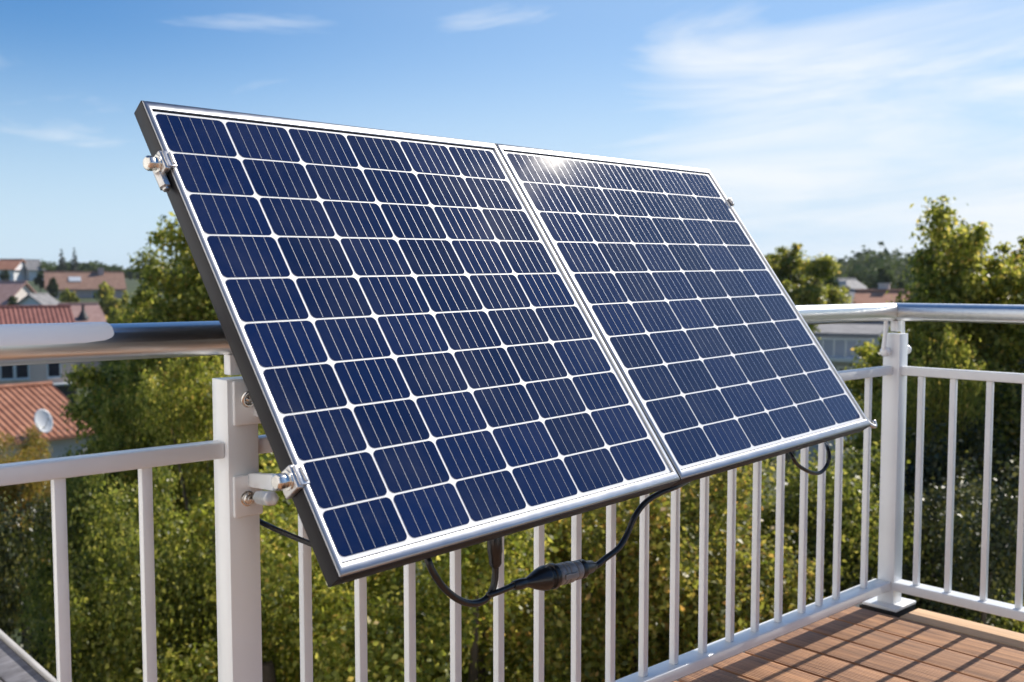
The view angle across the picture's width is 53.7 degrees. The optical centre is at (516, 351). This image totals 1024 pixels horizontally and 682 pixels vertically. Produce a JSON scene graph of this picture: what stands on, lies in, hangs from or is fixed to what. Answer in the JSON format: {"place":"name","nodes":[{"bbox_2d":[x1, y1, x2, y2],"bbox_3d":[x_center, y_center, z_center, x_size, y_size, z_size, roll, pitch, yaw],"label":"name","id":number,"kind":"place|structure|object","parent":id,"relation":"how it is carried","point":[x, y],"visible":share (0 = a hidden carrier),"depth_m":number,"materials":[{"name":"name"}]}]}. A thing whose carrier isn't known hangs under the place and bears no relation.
{"place":"outdoors","nodes":[
{"label":"outdoors","id":0,"kind":"place"},
{"bbox_2d":[2,278,1013,677],"bbox_3d":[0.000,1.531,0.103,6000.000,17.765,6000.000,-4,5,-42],"label":"ground","id":1,"kind":"structure","parent":0,"point":[132,286],"depth_m":56.83,"materials":[{"name":"green plant"}]},
{"bbox_2d":[0,269,9,280],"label":"garden tree","id":2,"kind":"object","parent":1,"relation":"on","point":[5,276],"visible":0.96,"depth_m":189.73,"materials":[{"name":"green plant"}]},
{"bbox_2d":[7,295,18,304],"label":"garden tree","id":3,"kind":"object","parent":1,"relation":"on","point":[13,300],"visible":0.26,"depth_m":127.85,"materials":[{"name":"green plant"}]},
{"bbox_2d":[0,259,26,280],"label":"hilltop house","id":4,"kind":"structure","parent":1,"relation":"on","point":[15,269],"depth_m":223.60,"materials":[{"name":"white paint"}]},
{"bbox_2d":[0,281,36,305],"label":"gabled house","id":5,"kind":"structure","parent":1,"relation":"on","point":[20,290],"depth_m":130.94,"materials":[{"name":"pink tile"}]},
{"bbox_2d":[0,424,52,651],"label":"garden tree","id":6,"kind":"object","parent":1,"relation":"on","point":[29,490],"visible":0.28,"depth_m":20.01,"materials":[{"name":"green plant"}]},
{"bbox_2d":[0,486,54,665],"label":"leafy tree","id":7,"kind":"object","parent":1,"relation":"on","point":[11,554],"visible":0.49,"depth_m":8.76,"materials":[{"name":"green plant"}]},
{"bbox_2d":[0,630,56,681],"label":"shed roof","id":8,"kind":"structure","parent":1,"relation":"on","point":[18,663],"depth_m":5.25,"materials":[{"name":"grey metal"}]},
{"bbox_2d":[24,259,45,280],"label":"blue roofed house","id":9,"kind":"structure","parent":1,"relation":"on","point":[32,268],"depth_m":226.15,"materials":[{"name":"grey stone"}]},
{"bbox_2d":[15,293,59,304],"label":"gabled house","id":10,"kind":"structure","parent":1,"relation":"on","point":[38,299],"depth_m":123.78,"materials":[{"name":"grey stone"}]},
{"bbox_2d":[0,305,76,403],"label":"rendered house","id":11,"kind":"structure","parent":1,"relation":"on","point":[21,314],"depth_m":79.06,"materials":[{"name":"red tile"}]},
{"bbox_2d":[0,366,15,380],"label":"window","id":12,"kind":"structure","parent":11,"relation":"in","point":[7,373],"depth_m":76.88,"materials":[{"name":"white"}]},
{"bbox_2d":[15,365,30,379],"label":"window","id":13,"kind":"structure","parent":11,"relation":"in","point":[21,371],"depth_m":77.43,"materials":[{"name":"white"}]},
{"bbox_2d":[46,363,60,378],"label":"window","id":14,"kind":"structure","parent":11,"relation":"in","point":[53,370],"depth_m":78.57,"materials":[{"name":"white"}]},
{"bbox_2d":[33,272,44,292],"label":"garden tree","id":15,"kind":"object","parent":1,"relation":"on","point":[38,280],"visible":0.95,"depth_m":169.58,"materials":[{"name":"green plant"}]},
{"bbox_2d":[0,381,96,518],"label":"tiled house","id":16,"kind":"structure","parent":1,"relation":"on","point":[21,404],"depth_m":43.09,"materials":[{"name":"tile"}]},
{"bbox_2d":[34,409,52,435],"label":"satellite dish","id":17,"kind":"object","parent":16,"relation":"on","point":[43,418],"visible":0.98,"depth_m":41.48,"materials":[{"name":"grey metal"}]},
{"bbox_2d":[46,276,59,297],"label":"garden tree","id":18,"kind":"object","parent":1,"relation":"on","point":[52,286],"visible":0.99,"depth_m":149.86,"materials":[{"name":"green plant"}]},
{"bbox_2d":[55,249,67,270],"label":"conifer","id":19,"kind":"object","parent":1,"relation":"on","point":[63,264],"visible":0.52,"depth_m":215.00,"materials":[{"name":"green plant"}]},
{"bbox_2d":[59,288,79,302],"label":"garden tree","id":20,"kind":"object","parent":1,"relation":"on","point":[66,296],"visible":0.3,"depth_m":119.89,"materials":[{"name":"green plant"}]},
{"bbox_2d":[14,434,132,663],"bbox_3d":[-5.397,5.162,12.772,2.509,8.276,2.390,0,4,3],"label":"leafy tree","id":21,"kind":"object","parent":1,"relation":"on","point":[34,611],"visible":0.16,"depth_m":12.07,"materials":[{"name":"green plant"}]},
{"bbox_2d":[69,247,79,270],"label":"conifer","id":22,"kind":"object","parent":1,"relation":"on","point":[75,265],"visible":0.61,"depth_m":221.97,"materials":[{"name":"green plant"}]},
{"bbox_2d":[58,303,106,370],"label":"pink roofed house","id":23,"kind":"structure","parent":1,"relation":"on","point":[87,312],"depth_m":98.64,"materials":[{"name":"tile"}]},
{"bbox_2d":[44,268,126,297],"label":"long roofed house","id":24,"kind":"structure","parent":1,"relation":"on","point":[83,284],"depth_m":169.87,"materials":[{"name":"brown tile"}]},
{"bbox_2d":[98,306,122,374],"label":"garden tree","id":25,"kind":"object","parent":1,"relation":"on","point":[113,313],"visible":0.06,"depth_m":61.51,"materials":[{"name":"green plant"}]},
{"bbox_2d":[49,239,176,496],"bbox_3d":[-5.377,3.709,15.463,3.126,10.792,3.169,-1,4,-17],"label":"tall tree","id":26,"kind":"object","parent":1,"relation":"on","point":[144,298],"visible":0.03,"depth_m":14.90,"materials":[{"name":"green plant"}]},
{"bbox_2d":[93,281,133,323],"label":"garden tree","id":27,"kind":"object","parent":1,"relation":"on","point":[107,301],"visible":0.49,"depth_m":104.52,"materials":[{"name":"green plant"}]},
{"bbox_2d":[72,364,199,590],"bbox_3d":[-4.681,4.688,13.246,2.134,9.149,2.240,1,4,11],"label":"leafy tree","id":28,"kind":"object","parent":1,"relation":"on","point":[111,416],"visible":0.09,"depth_m":12.75,"materials":[{"name":"green plant"}]},
{"bbox_2d":[19,465,292,681],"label":"leafy tree","id":29,"kind":"object","parent":1,"relation":"on","point":[101,623],"visible":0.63,"depth_m":8.68,"materials":[{"name":"green plant"}]},
{"bbox_2d":[59,212,295,563],"bbox_3d":[-4.511,3.511,14.561,4.003,11.308,3.910,2,4,25],"label":"tall tree","id":30,"kind":"object","parent":1,"relation":"on","point":[196,303],"visible":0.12,"depth_m":13.81,"materials":[{"name":"green plant"}]},
{"bbox_2d":[118,355,297,669],"bbox_3d":[-3.545,4.572,12.335,2.494,9.500,2.542,-1,4,-14],"label":"leafy tree","id":31,"kind":"object","parent":1,"relation":"on","point":[202,474],"visible":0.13,"depth_m":11.83,"materials":[{"name":"green plant"}]},
{"bbox_2d":[92,431,531,681],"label":"leafy tree","id":32,"kind":"object","parent":1,"relation":"on","point":[336,603],"visible":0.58,"depth_m":7.95,"materials":[{"name":"green plant"}]},
{"bbox_2d":[265,504,421,591],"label":"tall tree","id":33,"kind":"object","parent":1,"relation":"on","point":[313,580],"depth_m":15.61,"materials":[{"name":"green plant"}]},
{"bbox_2d":[67,288,776,501],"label":"valley woods","id":34,"kind":"object","parent":1,"relation":"on","point":[682,488],"depth_m":44.40,"materials":[{"name":"green plant"}]},
{"bbox_2d":[277,522,621,681],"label":"leafy tree","id":35,"kind":"object","parent":1,"relation":"on","point":[473,563],"visible":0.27,"depth_m":8.25,"materials":[{"name":"green plant"}]},
{"bbox_2d":[39,241,1001,311],"bbox_3d":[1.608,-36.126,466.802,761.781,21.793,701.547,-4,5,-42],"label":"distant woods","id":36,"kind":"object","parent":1,"relation":"on","point":[865,265],"visible":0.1,"depth_m":199.90,"materials":[{"name":"green plant"}]},
{"bbox_2d":[468,514,587,652],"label":"tall tree","id":37,"kind":"object","parent":1,"relation":"on","point":[548,561],"depth_m":15.43,"materials":[{"name":"green plant"}]},
{"bbox_2d":[467,462,844,681],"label":"leafy tree","id":38,"kind":"object","parent":1,"relation":"on","point":[593,602],"visible":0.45,"depth_m":8.47,"materials":[{"name":"green plant"}]},
{"bbox_2d":[591,436,909,670],"bbox_3d":[2.623,4.922,10.738,3.950,8.994,4.057,-1,4,-12],"label":"leafy tree","id":39,"kind":"object","parent":1,"relation":"on","point":[811,544],"visible":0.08,"depth_m":10.02,"materials":[{"name":"green plant"}]},
{"bbox_2d":[763,242,854,545],"bbox_3d":[10.637,1.651,38.023,4.503,11.463,3.979,0,4,2],"label":"tall tree","id":40,"kind":"object","parent":1,"relation":"on","point":[800,290],"visible":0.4,"depth_m":37.62,"materials":[{"name":"green plant"}]},
{"bbox_2d":[821,275,838,287],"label":"garden tree","id":41,"kind":"object","parent":1,"relation":"on","point":[832,281],"visible":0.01,"depth_m":59.94,"materials":[{"name":"green plant"}]},
{"bbox_2d":[837,281,854,303],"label":"grey roofed house","id":42,"kind":"structure","parent":1,"relation":"on","point":[851,292],"depth_m":94.60,"materials":[{"name":"stone"}]},
{"bbox_2d":[826,278,866,288],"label":"white gabled house","id":43,"kind":"structure","parent":1,"relation":"on","point":[852,283],"depth_m":124.31,"materials":[{"name":"grey stone"}]},
{"bbox_2d":[795,321,898,506],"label":"pale building","id":44,"kind":"structure","parent":1,"relation":"on","point":[838,342],"depth_m":41.71,"materials":[{"name":"grey paint"}]},
{"bbox_2d":[837,366,855,390],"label":"window","id":45,"kind":"structure","parent":44,"relation":"in","point":[839,368],"depth_m":41.61,"materials":[{"name":"white glass"}]},
{"bbox_2d":[849,272,870,285],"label":"garden tree","id":46,"kind":"object","parent":1,"relation":"on","point":[858,278],"visible":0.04,"depth_m":130.66,"materials":[{"name":"green plant"}]},
{"bbox_2d":[866,275,874,283],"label":"garden tree","id":47,"kind":"object","parent":1,"relation":"on","point":[872,279],"visible":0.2,"depth_m":149.63,"materials":[{"name":"green plant"}]},
{"bbox_2d":[853,283,909,303],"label":"red roofed house","id":48,"kind":"structure","parent":1,"relation":"on","point":[865,296],"depth_m":77.45,"materials":[{"name":"orange tile"}]},
{"bbox_2d":[866,266,905,288],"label":"garden tree","id":49,"kind":"object","parent":1,"relation":"on","point":[883,276],"visible":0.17,"depth_m":114.18,"materials":[{"name":"green plant"}]},
{"bbox_2d":[761,446,1023,633],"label":"leafy tree","id":50,"kind":"object","parent":1,"relation":"on","point":[873,547],"visible":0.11,"depth_m":9.53,"materials":[{"name":"green plant"}]},
{"bbox_2d":[895,292,917,332],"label":"garden tree","id":51,"kind":"object","parent":1,"relation":"on","point":[900,300],"depth_m":69.99,"materials":[{"name":"green plant"}]},
{"bbox_2d":[812,449,1023,632],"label":"leafy tree","id":52,"kind":"object","parent":1,"relation":"on","point":[967,527],"visible":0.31,"depth_m":8.62,"materials":[{"name":"green plant"}]},
{"bbox_2d":[824,355,1023,632],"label":"leafy tree","id":53,"kind":"object","parent":1,"relation":"on","point":[976,446],"visible":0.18,"depth_m":10.98,"materials":[{"name":"green plant"}]},
{"bbox_2d":[843,195,1023,505],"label":"tall tree","id":54,"kind":"object","parent":1,"relation":"on","point":[925,260],"visible":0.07,"depth_m":13.09,"materials":[{"name":"green plant"}]},
{"bbox_2d":[869,323,998,593],"bbox_3d":[4.692,4.498,11.830,1.844,9.656,1.879,3,5,39],"label":"leafy tree","id":55,"kind":"object","parent":1,"relation":"on","point":[965,395],"visible":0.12,"depth_m":11.41,"materials":[{"name":"green plant"}]},
{"bbox_2d":[872,216,1023,518],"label":"tall tree","id":56,"kind":"object","parent":1,"relation":"on","point":[976,277],"visible":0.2,"depth_m":12.37,"materials":[{"name":"green plant"}]},
{"bbox_2d":[995,235,1023,372],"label":"tall tree","id":57,"kind":"object","parent":1,"relation":"on","point":[1021,250],"depth_m":13.57,"materials":[{"name":"green plant"}]},
{"bbox_2d":[0,0,1023,268],"label":"sky","id":58,"kind":"structure","parent":0,"point":[822,123],"materials":[{"name":"blue"}]},
{"bbox_3d":[-4.625,2.495,2.361,0.445,15.000,11.000,-4,5,-42],"label":"balcony house","id":59,"kind":"object","parent":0,"visible":0},
{"bbox_2d":[672,602,914,681],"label":"balcony slab","id":60,"kind":"structure","parent":59,"relation":"attached to","point":[898,614],"depth_m":3.58,"materials":[{"name":"grey concrete"}]},
{"bbox_2d":[0,303,915,681],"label":"balcony railing","id":61,"kind":"object","parent":60,"relation":"on","point":[230,451],"visible":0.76,"depth_m":2.19,"materials":[{"name":"metal"}]},
{"bbox_2d":[232,381,260,425],"bbox_3d":[-0.405,0.101,1.767,0.060,0.082,0.272,-4,5,-42],"label":"mounting bracket","id":62,"kind":"object","parent":61,"relation":"attached to","point":[244,412],"visible":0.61,"depth_m":1.85,"materials":[{"name":"white metal"}]},
{"bbox_2d":[233,464,309,517],"bbox_3d":[-0.420,0.239,1.698,0.061,0.156,0.403,-2,4,-24],"label":"mounting bracket","id":63,"kind":"object","parent":61,"relation":"attached to","point":[251,497],"visible":1,"depth_m":1.65,"materials":[{"name":"silver metal"}]},
{"bbox_2d":[134,100,679,586],"bbox_3d":[-0.165,-0.076,1.968,0.896,0.922,0.038,-6,-29,-47],"label":"solar panel","id":64,"kind":"object","parent":63,"relation":"attached to","point":[424,358],"visible":1,"depth_m":1.86,"materials":[{"name":"blue glass"}]},
{"bbox_2d":[143,151,176,191],"bbox_3d":[-0.613,-0.307,1.733,0.048,0.072,0.056,-4,5,-42],"label":"panel clamp","id":65,"kind":"object","parent":64,"relation":"attached to","point":[160,164],"visible":1,"depth_m":1.72,"materials":[{"name":"metal"}]},
{"bbox_2d":[424,481,690,606],"bbox_3d":[0.123,0.374,2.022,0.781,0.155,0.096,-4,5,-42],"label":"cable","id":66,"kind":"object","parent":64,"relation":"hanging from","point":[546,577],"visible":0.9,"depth_m":1.91,"materials":[{"name":"black rubber"}]},
{"bbox_2d":[260,519,311,546],"bbox_3d":[-0.337,0.318,1.864,0.432,0.114,0.085,1,4,13],"label":"cable","id":67,"kind":"object","parent":61,"relation":"hanging from","point":[276,529],"visible":0.2,"depth_m":1.89,"materials":[{"name":"black rubber"}]},
{"bbox_2d":[495,143,870,486],"bbox_3d":[0.463,-0.139,2.649,0.956,0.922,0.039,-6,-29,-47],"label":"solar panel","id":68,"kind":"object","parent":61,"relation":"attached to","point":[720,356],"visible":0.97,"depth_m":2.56,"materials":[{"name":"blue glass"}]},
{"bbox_2d":[728,198,733,206],"bbox_3d":[0.653,-0.449,3.111,0.032,0.044,0.049,-4,5,-42],"label":"panel clamp","id":69,"kind":"object","parent":68,"relation":"attached to","point":[730,200],"visible":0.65,"depth_m":3.09,"materials":[{"name":"metal"}]},
{"bbox_2d":[788,441,830,474],"bbox_3d":[0.802,0.280,2.770,0.313,0.101,0.102,-4,5,-42],"label":"cable","id":70,"kind":"object","parent":68,"relation":"hanging from","point":[806,470],"visible":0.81,"depth_m":2.72,"materials":[{"name":"black rubber"}]},
{"bbox_2d":[869,420,876,428],"bbox_3d":[0.982,0.177,2.873,0.084,0.083,0.029,1,4,10],"label":"panel hook","id":71,"kind":"object","parent":68,"relation":"attached to","point":[874,424],"visible":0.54,"depth_m":2.86,"materials":[{"name":"metal"}]},
{"bbox_2d":[673,606,1023,681],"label":"deck","id":72,"kind":"structure","parent":60,"relation":"on","point":[854,644],"depth_m":3.12,"materials":[{"name":"brown wood"}]},
{"bbox_2d":[900,608,1023,648],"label":"deck border","id":73,"kind":"object","parent":60,"relation":"on","point":[977,630],"visible":0.76,"depth_m":3.38,"materials":[{"name":"brown wood"}]},
{"bbox_2d":[891,303,1023,621],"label":"balcony railing","id":74,"kind":"object","parent":73,"relation":"on","point":[978,313],"visible":0.98,"depth_m":3.39,"materials":[{"name":"metal"}]}
]}

